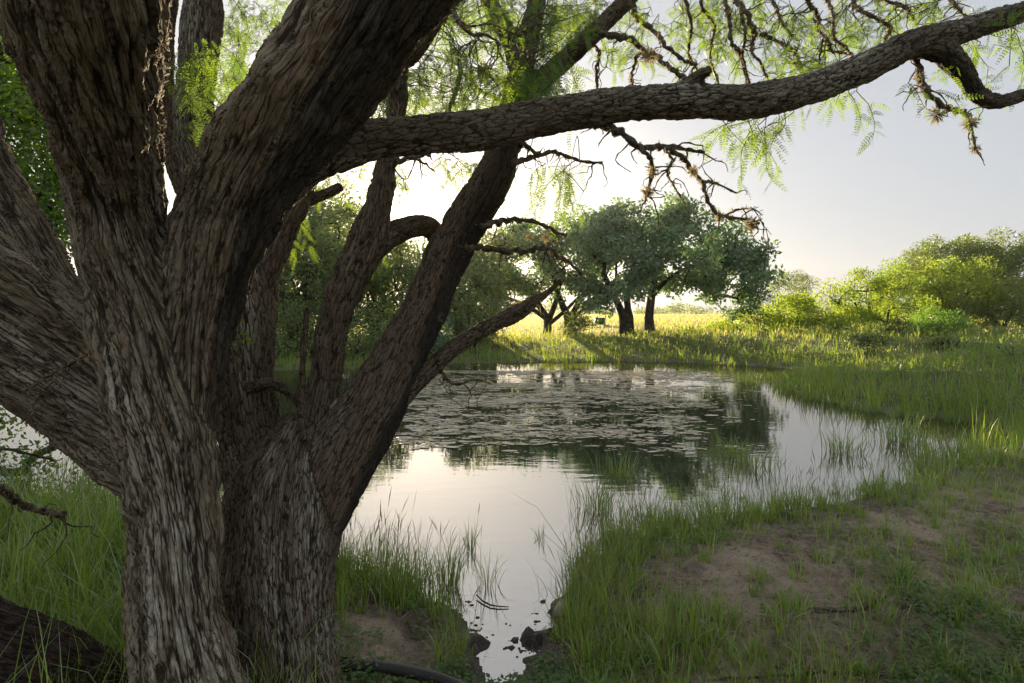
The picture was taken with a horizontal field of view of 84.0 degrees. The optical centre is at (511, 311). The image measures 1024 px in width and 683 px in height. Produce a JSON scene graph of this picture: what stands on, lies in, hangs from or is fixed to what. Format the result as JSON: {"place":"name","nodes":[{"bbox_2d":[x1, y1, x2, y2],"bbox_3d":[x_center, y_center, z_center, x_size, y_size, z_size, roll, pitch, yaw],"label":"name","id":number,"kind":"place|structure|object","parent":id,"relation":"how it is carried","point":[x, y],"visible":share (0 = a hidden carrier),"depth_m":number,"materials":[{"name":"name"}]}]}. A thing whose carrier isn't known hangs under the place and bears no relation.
{"place":"outdoors","nodes":[
{"label":"outdoors","id":0,"kind":"place"},
{"bbox_2d":[0,361,1015,682],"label":"pond water","id":1,"kind":"structure","parent":0,"point":[452,495],"depth_m":6.46,"materials":[{"name":"grey liquid"}]},
{"bbox_2d":[335,510,398,585],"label":"grass clump","id":2,"kind":"object","parent":1,"relation":"on","point":[348,559],"visible":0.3,"depth_m":3.67,"materials":[{"name":"green plant"}]},
{"bbox_2d":[336,486,434,592],"bbox_3d":[-0.817,1.483,3.605,0.762,0.595,0.784,0,0,0],"label":"grass clump","id":3,"kind":"object","parent":1,"relation":"on","point":[357,552],"visible":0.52,"depth_m":3.64,"materials":[{"name":"green plant"}]},
{"bbox_2d":[370,509,456,594],"bbox_3d":[-0.609,1.535,3.597,0.665,0.490,0.606,0,0,0],"label":"grass clump","id":4,"kind":"object","parent":1,"relation":"on","point":[418,573],"visible":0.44,"depth_m":3.59,"materials":[{"name":"green plant"}]},
{"bbox_2d":[417,517,471,593],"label":"grass clump","id":5,"kind":"object","parent":1,"relation":"on","point":[454,562],"visible":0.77,"depth_m":3.64,"materials":[{"name":"green plant"}]},
{"bbox_2d":[461,504,483,550],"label":"grass clump","id":6,"kind":"object","parent":1,"relation":"on","point":[468,545],"visible":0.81,"depth_m":4.19,"materials":[{"name":"green plant"}]},
{"bbox_2d":[463,529,514,590],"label":"grass clump","id":7,"kind":"object","parent":1,"relation":"on","point":[488,577],"visible":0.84,"depth_m":3.62,"materials":[{"name":"green plant"}]},
{"bbox_2d":[476,595,508,606],"bbox_3d":[-0.130,1.738,3.398,0.232,0.016,0.050,0,0,32],"label":"stick","id":8,"kind":"object","parent":1,"relation":"on","point":[490,604],"visible":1,"depth_m":3.37,"materials":[{"name":"wood"}]},
{"bbox_2d":[461,599,545,670],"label":"mud clods","id":9,"kind":"object","parent":1,"relation":"on","point":[514,640],"visible":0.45,"depth_m":3.02,"materials":[{"name":"brown soil"}]},
{"bbox_2d":[531,522,545,539],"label":"grass clump","id":10,"kind":"object","parent":1,"relation":"on","point":[543,535],"visible":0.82,"depth_m":4.37,"materials":[{"name":"green plant"}]},
{"bbox_2d":[554,599,570,616],"bbox_3d":[0.291,1.721,3.257,0.103,0.130,0.088,0,0,0],"label":"stone","id":11,"kind":"object","parent":1,"relation":"on","point":[560,607],"visible":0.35,"depth_m":3.23,"materials":[{"name":"stone"}]},
{"bbox_2d":[392,370,769,465],"bbox_3d":[1.464,1.743,11.654,10.633,0.010,10.423,0,0,0],"label":"floating weed","id":12,"kind":"object","parent":1,"relation":"on","point":[516,399],"visible":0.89,"depth_m":10.44,"materials":[{"name":"green plant"}]},
{"bbox_2d":[556,465,630,515],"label":"grass clump","id":13,"kind":"object","parent":1,"relation":"on","point":[601,500],"visible":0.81,"depth_m":5.03,"materials":[{"name":"green plant"}]},
{"bbox_2d":[586,433,643,479],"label":"grass clump","id":14,"kind":"object","parent":1,"relation":"on","point":[619,470],"visible":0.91,"depth_m":6.05,"materials":[{"name":"green plant"}]},
{"bbox_2d":[580,474,702,545],"bbox_3d":[1.034,1.531,4.474,1.124,0.499,0.952,0,0,0],"label":"grass clump","id":15,"kind":"object","parent":1,"relation":"on","point":[654,513],"visible":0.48,"depth_m":4.45,"materials":[{"name":"green plant"}]},
{"bbox_2d":[653,471,781,531],"bbox_3d":[1.688,1.534,4.691,1.158,0.493,1.184,0,0,0],"label":"grass clump","id":16,"kind":"object","parent":1,"relation":"on","point":[727,508],"visible":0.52,"depth_m":4.74,"materials":[{"name":"green plant"}]},
{"bbox_2d":[714,423,753,460],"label":"grass clump","id":17,"kind":"object","parent":1,"relation":"on","point":[731,451],"visible":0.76,"depth_m":6.81,"materials":[{"name":"green plant"}]},
{"bbox_2d":[735,367,763,385],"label":"grass clump","id":18,"kind":"object","parent":1,"relation":"on","point":[749,380],"visible":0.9,"depth_m":13.71,"materials":[{"name":"green plant"}]},
{"bbox_2d":[724,432,786,477],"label":"grass clump","id":19,"kind":"object","parent":1,"relation":"on","point":[749,461],"visible":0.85,"depth_m":6.32,"materials":[{"name":"green plant"}]},
{"bbox_2d":[769,376,800,389],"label":"grass clump","id":20,"kind":"object","parent":1,"relation":"on","point":[789,383],"visible":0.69,"depth_m":12.71,"materials":[{"name":"green plant"}]},
{"bbox_2d":[734,467,862,524],"bbox_3d":[2.466,1.541,4.968,1.004,0.479,1.273,0,0,23],"label":"grass clump","id":21,"kind":"object","parent":1,"relation":"on","point":[782,499],"visible":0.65,"depth_m":4.92,"materials":[{"name":"green plant"}]},
{"bbox_2d":[811,421,875,456],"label":"grass clump","id":22,"kind":"object","parent":1,"relation":"on","point":[831,449],"visible":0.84,"depth_m":7.04,"materials":[{"name":"green plant"}]},
{"bbox_2d":[869,468,903,494],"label":"grass clump","id":23,"kind":"object","parent":1,"relation":"on","point":[884,481],"visible":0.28,"depth_m":5.33,"materials":[{"name":"green plant"}]},
{"bbox_2d":[857,404,936,448],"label":"grass clump","id":24,"kind":"object","parent":1,"relation":"on","point":[903,438],"visible":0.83,"depth_m":7.60,"materials":[{"name":"green plant"}]},
{"bbox_2d":[869,448,1021,500],"bbox_3d":[4.311,1.566,5.633,1.322,0.428,1.162,0,0,41],"label":"grass clump","id":25,"kind":"object","parent":1,"relation":"on","point":[957,478],"visible":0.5,"depth_m":5.66,"materials":[{"name":"green plant"}]},
{"bbox_2d":[908,421,1023,469],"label":"grass clump","id":26,"kind":"object","parent":1,"relation":"on","point":[975,453],"visible":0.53,"depth_m":6.44,"materials":[{"name":"green plant"}]},
{"bbox_2d":[0,312,1023,682],"bbox_3d":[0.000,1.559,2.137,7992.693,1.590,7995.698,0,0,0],"label":"ground","id":27,"kind":"structure","parent":0,"point":[402,636],"depth_m":3.45,"materials":[{"name":"soil"}]},
{"bbox_2d":[0,36,72,259],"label":"hackberry tree","id":28,"kind":"object","parent":27,"relation":"on","point":[20,113],"visible":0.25,"depth_m":6.50,"materials":[{"name":"green plant"}]},
{"bbox_2d":[0,404,86,486],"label":"hackberry tree","id":29,"kind":"object","parent":27,"relation":"on","point":[50,447],"visible":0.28,"depth_m":5.89,"materials":[{"name":"green plant"}]},
{"bbox_2d":[0,596,127,682],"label":"fallen log","id":30,"kind":"object","parent":27,"relation":"on","point":[11,624],"visible":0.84,"depth_m":2.09,"materials":[{"name":"brown wood"}]},
{"bbox_2d":[275,294,318,360],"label":"bank bush","id":31,"kind":"object","parent":27,"relation":"on","point":[280,344],"visible":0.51,"depth_m":19.64,"materials":[{"name":"green plant"}]},
{"bbox_2d":[277,202,347,347],"bbox_3d":[-8.328,-1.395,21.985,3.919,5.881,5.618,0,0,0],"label":"brush tree","id":32,"kind":"object","parent":27,"relation":"on","point":[325,255],"visible":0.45,"depth_m":21.95,"materials":[{"name":"green plant"}]},
{"bbox_2d":[278,187,352,316],"bbox_3d":[-12.380,-3.123,32.724,7.898,9.055,7.655,0,0,41],"label":"brush tree","id":33,"kind":"object","parent":27,"relation":"on","point":[337,233],"visible":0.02,"depth_m":32.44,"materials":[{"name":"green plant"}]},
{"bbox_2d":[299,180,359,273],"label":"brush tree","id":34,"kind":"object","parent":27,"relation":"on","point":[342,214],"visible":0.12,"depth_m":24.96,"materials":[{"name":"green plant"}]},
{"bbox_2d":[295,183,391,282],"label":"brush tree","id":35,"kind":"object","parent":27,"relation":"on","point":[346,213],"visible":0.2,"depth_m":26.32,"materials":[{"name":"green plant"}]},
{"bbox_2d":[307,301,391,357],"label":"bank bush","id":36,"kind":"object","parent":27,"relation":"on","point":[364,338],"visible":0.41,"depth_m":19.72,"materials":[{"name":"green plant"}]},
{"bbox_2d":[310,238,421,341],"bbox_3d":[-6.057,-1.110,25.058,5.290,5.617,5.147,0,0,0],"label":"brush tree","id":37,"kind":"object","parent":27,"relation":"on","point":[398,268],"visible":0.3,"depth_m":25.18,"materials":[{"name":"green plant"}]},
{"bbox_2d":[340,659,465,682],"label":"water pipe","id":38,"kind":"object","parent":27,"relation":"on","point":[402,670],"visible":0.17,"depth_m":2.51,"materials":[{"name":"black plastic"}]},
{"bbox_2d":[360,237,462,329],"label":"brush tree","id":39,"kind":"object","parent":27,"relation":"on","point":[415,246],"visible":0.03,"depth_m":33.28,"materials":[{"name":"green plant"}]},
{"bbox_2d":[381,308,455,355],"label":"bank bush","id":40,"kind":"object","parent":27,"relation":"on","point":[435,348],"visible":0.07,"depth_m":20.24,"materials":[{"name":"green plant"}]},
{"bbox_2d":[402,243,514,339],"bbox_3d":[-2.375,-0.639,24.858,5.080,5.746,5.524,0,0,-28],"label":"brush tree","id":41,"kind":"object","parent":27,"relation":"on","point":[483,281],"visible":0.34,"depth_m":24.00,"materials":[{"name":"green plant"}]},
{"bbox_2d":[444,293,509,347],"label":"bank bush","id":42,"kind":"object","parent":27,"relation":"on","point":[469,322],"visible":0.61,"depth_m":22.58,"materials":[{"name":"green plant"}]},
{"bbox_2d":[466,226,536,332],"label":"brush tree","id":43,"kind":"object","parent":27,"relation":"on","point":[498,239],"visible":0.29,"depth_m":28.43,"materials":[{"name":"green plant"}]},
{"bbox_2d":[0,419,1008,662],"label":"seed heads","id":44,"kind":"object","parent":27,"relation":"on","point":[592,543],"visible":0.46,"depth_m":3.81,"materials":[{"name":"plant"}]},
{"bbox_2d":[0,0,1023,682],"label":"mesquite tree","id":45,"kind":"object","parent":27,"relation":"on","point":[114,356],"visible":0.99,"depth_m":1.88,"materials":[{"name":"brown plant"}]},
{"bbox_2d":[639,184,655,198],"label":"ball moss","id":46,"kind":"object","parent":45,"relation":"hanging from","point":[649,192],"visible":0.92,"depth_m":2.42,"materials":[{"name":"brown plant"}]},
{"bbox_2d":[646,166,659,179],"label":"ball moss","id":47,"kind":"object","parent":45,"relation":"hanging from","point":[651,172],"visible":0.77,"depth_m":2.42,"materials":[{"name":"brown plant"}]},
{"bbox_2d":[686,164,701,177],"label":"ball moss","id":48,"kind":"object","parent":45,"relation":"hanging from","point":[693,171],"visible":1,"depth_m":2.45,"materials":[{"name":"plant"}]},
{"bbox_2d":[714,213,724,221],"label":"ball moss","id":49,"kind":"object","parent":45,"relation":"hanging from","point":[722,215],"visible":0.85,"depth_m":2.45,"materials":[{"name":"plant"}]},
{"bbox_2d":[743,214,757,232],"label":"ball moss","id":50,"kind":"object","parent":45,"relation":"hanging from","point":[751,226],"visible":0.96,"depth_m":2.44,"materials":[{"name":"plant"}]},
{"bbox_2d":[913,72,927,84],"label":"ball moss","id":51,"kind":"object","parent":45,"relation":"hanging from","point":[917,76],"visible":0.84,"depth_m":2.71,"materials":[{"name":"brown plant"}]},
{"bbox_2d":[925,106,948,127],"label":"ball moss","id":52,"kind":"object","parent":45,"relation":"hanging from","point":[935,117],"visible":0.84,"depth_m":2.72,"materials":[{"name":"brown plant"}]},
{"bbox_2d":[958,115,981,133],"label":"ball moss","id":53,"kind":"object","parent":45,"relation":"hanging from","point":[973,122],"visible":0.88,"depth_m":2.71,"materials":[{"name":"brown plant"}]},
{"bbox_2d":[968,143,982,155],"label":"ball moss","id":54,"kind":"object","parent":45,"relation":"hanging from","point":[971,148],"visible":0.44,"depth_m":2.72,"materials":[{"name":"brown plant"}]},
{"bbox_2d":[0,417,1023,682],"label":"bank grass","id":55,"kind":"structure","parent":27,"relation":"on","point":[56,597],"depth_m":3.21,"materials":[{"name":"green plant"}]},
{"bbox_2d":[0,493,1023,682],"bbox_3d":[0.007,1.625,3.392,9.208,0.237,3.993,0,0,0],"label":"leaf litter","id":56,"kind":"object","parent":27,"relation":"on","point":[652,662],"visible":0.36,"depth_m":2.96,"materials":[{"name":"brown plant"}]},
{"bbox_2d":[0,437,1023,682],"bbox_3d":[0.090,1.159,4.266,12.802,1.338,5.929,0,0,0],"label":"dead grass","id":57,"kind":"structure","parent":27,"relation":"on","point":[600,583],"depth_m":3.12,"materials":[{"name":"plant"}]},
{"bbox_2d":[1,497,1023,682],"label":"ground cover","id":58,"kind":"object","parent":27,"relation":"on","point":[556,677],"visible":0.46,"depth_m":2.68,"materials":[{"name":"green plant"}]},
{"bbox_2d":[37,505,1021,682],"bbox_3d":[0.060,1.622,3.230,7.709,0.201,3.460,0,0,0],"label":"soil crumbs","id":59,"kind":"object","parent":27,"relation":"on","point":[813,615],"visible":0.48,"depth_m":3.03,"materials":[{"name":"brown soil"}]},
{"bbox_2d":[487,213,577,333],"bbox_3d":[0.494,-2.179,32.703,5.623,7.280,6.883,0,0,31],"label":"live oak tree","id":60,"kind":"object","parent":27,"relation":"on","point":[549,320],"visible":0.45,"depth_m":31.63,"materials":[{"name":"green plant"}]},
{"bbox_2d":[525,203,614,334],"bbox_3d":[3.592,-2.453,32.909,5.702,7.824,6.611,0,0,0],"label":"live oak tree","id":61,"kind":"object","parent":27,"relation":"on","point":[566,242],"visible":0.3,"depth_m":32.01,"materials":[{"name":"green plant"}]},
{"bbox_2d":[558,308,598,335],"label":"bank bush","id":62,"kind":"object","parent":27,"relation":"on","point":[581,321],"visible":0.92,"depth_m":30.66,"materials":[{"name":"green plant"}]},
{"bbox_2d":[524,540,640,600],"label":"grass clump","id":63,"kind":"object","parent":27,"relation":"on","point":[565,574],"visible":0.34,"depth_m":3.56,"materials":[{"name":"green plant"}]},
{"bbox_2d":[162,0,1023,682],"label":"mesquite tree","id":64,"kind":"object","parent":27,"relation":"on","point":[296,484],"visible":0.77,"depth_m":2.81,"materials":[{"name":"green plant"}]},
{"bbox_2d":[525,233,534,241],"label":"ball moss","id":65,"kind":"object","parent":64,"relation":"hanging from","point":[529,237],"visible":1,"depth_m":3.08,"materials":[{"name":"brown plant"}]},
{"bbox_2d":[539,233,549,241],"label":"ball moss","id":66,"kind":"object","parent":64,"relation":"hanging from","point":[546,236],"visible":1,"depth_m":3.08,"materials":[{"name":"brown plant"}]},
{"bbox_2d":[638,45,660,65],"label":"ball moss","id":67,"kind":"object","parent":64,"relation":"hanging from","point":[648,54],"visible":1,"depth_m":3.37,"materials":[{"name":"brown plant"}]},
{"bbox_2d":[593,316,605,325],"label":"game feeder","id":68,"kind":"object","parent":27,"relation":"on","point":[601,321],"visible":0.66,"depth_m":40.69,"materials":[{"name":"green paint"}]},
{"bbox_2d":[567,196,676,334],"bbox_3d":[5.360,-2.313,28.896,5.151,7.238,8.076,0,0,0],"label":"live oak tree","id":69,"kind":"object","parent":27,"relation":"on","point":[603,227],"visible":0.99,"depth_m":27.52,"materials":[{"name":"green plant"}]},
{"bbox_2d":[275,316,1023,458],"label":"pond edge grass","id":70,"kind":"structure","parent":27,"relation":"on","point":[810,375],"depth_m":13.04,"materials":[{"name":"green plant"}]},
{"bbox_2d":[278,313,1023,342],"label":"meadow grass","id":71,"kind":"structure","parent":27,"relation":"on","point":[664,320],"depth_m":37.07,"materials":[{"name":"plant"}]},
{"bbox_2d":[354,295,1003,314],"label":"distant wood","id":72,"kind":"object","parent":27,"relation":"on","point":[674,309],"visible":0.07,"depth_m":199.25,"materials":[{"name":"green plant"}]},
{"bbox_2d":[678,326,709,332],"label":"bank bush","id":73,"kind":"object","parent":27,"relation":"on","point":[690,329],"visible":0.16,"depth_m":26.69,"materials":[{"name":"green plant"}]},
{"bbox_2d":[624,189,789,332],"bbox_3d":[9.618,-2.507,28.944,7.852,7.501,7.905,0,0,0],"label":"live oak tree","id":74,"kind":"object","parent":27,"relation":"on","point":[716,261],"visible":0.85,"depth_m":27.30,"materials":[{"name":"green plant"}]},
{"bbox_2d":[703,317,742,332],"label":"bank bush","id":75,"kind":"object","parent":27,"relation":"on","point":[722,325],"visible":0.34,"depth_m":26.71,"materials":[{"name":"green plant"}]},
{"bbox_2d":[433,313,1023,409],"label":"bank weeds","id":76,"kind":"object","parent":27,"relation":"on","point":[772,357],"visible":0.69,"depth_m":18.24,"materials":[{"name":"green plant"}]},
{"bbox_2d":[726,306,787,332],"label":"bank bush","id":77,"kind":"object","parent":27,"relation":"on","point":[765,320],"visible":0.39,"depth_m":26.72,"materials":[{"name":"green plant"}]},
{"bbox_2d":[748,268,821,314],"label":"bush","id":78,"kind":"object","parent":27,"relation":"on","point":[801,278],"visible":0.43,"depth_m":61.62,"materials":[{"name":"green plant"}]},
{"bbox_2d":[758,289,825,330],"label":"bank bush","id":79,"kind":"object","parent":27,"relation":"on","point":[808,306],"visible":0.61,"depth_m":28.26,"materials":[{"name":"green plant"}]},
{"bbox_2d":[796,308,862,332],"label":"bank bush","id":80,"kind":"object","parent":27,"relation":"on","point":[833,322],"visible":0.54,"depth_m":26.45,"materials":[{"name":"green plant"}]},
{"bbox_2d":[814,594,889,612],"bbox_3d":[1.818,1.547,2.995,0.487,0.034,0.071,0,0,-14],"label":"stick","id":81,"kind":"object","parent":27,"relation":"on","point":[837,609],"visible":0.79,"depth_m":2.95,"materials":[{"name":"brown wood"}]},
{"bbox_2d":[820,303,886,329],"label":"bank bush","id":82,"kind":"object","parent":27,"relation":"on","point":[864,314],"visible":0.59,"depth_m":28.50,"materials":[{"name":"green plant"}]},
{"bbox_2d":[707,662,1023,680],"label":"stick","id":83,"kind":"object","parent":27,"relation":"on","point":[858,672],"visible":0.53,"depth_m":2.51,"materials":[{"name":"brown wood"}]},
{"bbox_2d":[845,330,892,355],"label":"bank bush","id":84,"kind":"object","parent":27,"relation":"on","point":[863,339],"visible":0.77,"depth_m":17.83,"materials":[{"name":"green plant"}]},
{"bbox_2d":[809,264,941,328],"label":"mesquite tree","id":85,"kind":"object","parent":27,"relation":"on","point":[879,286],"visible":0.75,"depth_m":29.16,"materials":[{"name":"green plant"}]},
{"bbox_2d":[849,257,943,324],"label":"bush","id":86,"kind":"object","parent":27,"relation":"on","point":[906,267],"visible":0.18,"depth_m":34.47,"materials":[{"name":"green plant"}]},
{"bbox_2d":[870,313,924,336],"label":"bank bush","id":87,"kind":"object","parent":27,"relation":"on","point":[897,327],"visible":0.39,"depth_m":22.02,"materials":[{"name":"green plant"}]},
{"bbox_2d":[900,304,979,335],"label":"bank bush","id":88,"kind":"object","parent":27,"relation":"on","point":[938,322],"visible":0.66,"depth_m":22.48,"materials":[{"name":"green plant"}]},
{"bbox_2d":[915,330,986,352],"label":"bank bush","id":89,"kind":"object","parent":27,"relation":"on","point":[939,343],"visible":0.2,"depth_m":17.13,"materials":[{"name":"green plant"}]},
{"bbox_2d":[895,255,1008,319],"bbox_3d":[24.725,-1.031,32.308,5.190,4.257,5.394,0,0,39],"label":"bush","id":90,"kind":"object","parent":27,"relation":"on","point":[938,290],"visible":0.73,"depth_m":31.18,"materials":[{"name":"green plant"}]},
{"bbox_2d":[886,233,1022,321],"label":"thicket tree","id":91,"kind":"object","parent":27,"relation":"on","point":[925,253],"visible":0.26,"depth_m":35.77,"materials":[{"name":"green plant"}]},
{"bbox_2d":[935,268,1023,328],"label":"bush","id":92,"kind":"object","parent":27,"relation":"on","point":[994,316],"visible":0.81,"depth_m":30.47,"materials":[{"name":"green plant"}]},
{"bbox_2d":[948,226,1023,325],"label":"tree","id":93,"kind":"object","parent":27,"relation":"on","point":[1014,258],"visible":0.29,"depth_m":34.39,"materials":[{"name":"green plant"}]},
{"bbox_2d":[962,321,1023,338],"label":"bank bush","id":94,"kind":"object","parent":27,"relation":"on","point":[1005,328],"visible":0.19,"depth_m":20.94,"materials":[{"name":"green plant"}]},
{"bbox_2d":[963,346,1023,363],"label":"bank bush","id":95,"kind":"object","parent":27,"relation":"on","point":[1004,354],"visible":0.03,"depth_m":13.12,"materials":[{"name":"green plant"}]},
{"bbox_2d":[5,0,1023,311],"label":"sky","id":96,"kind":"structure","parent":0,"point":[840,211],"materials":[{"name":"white"}]}
]}

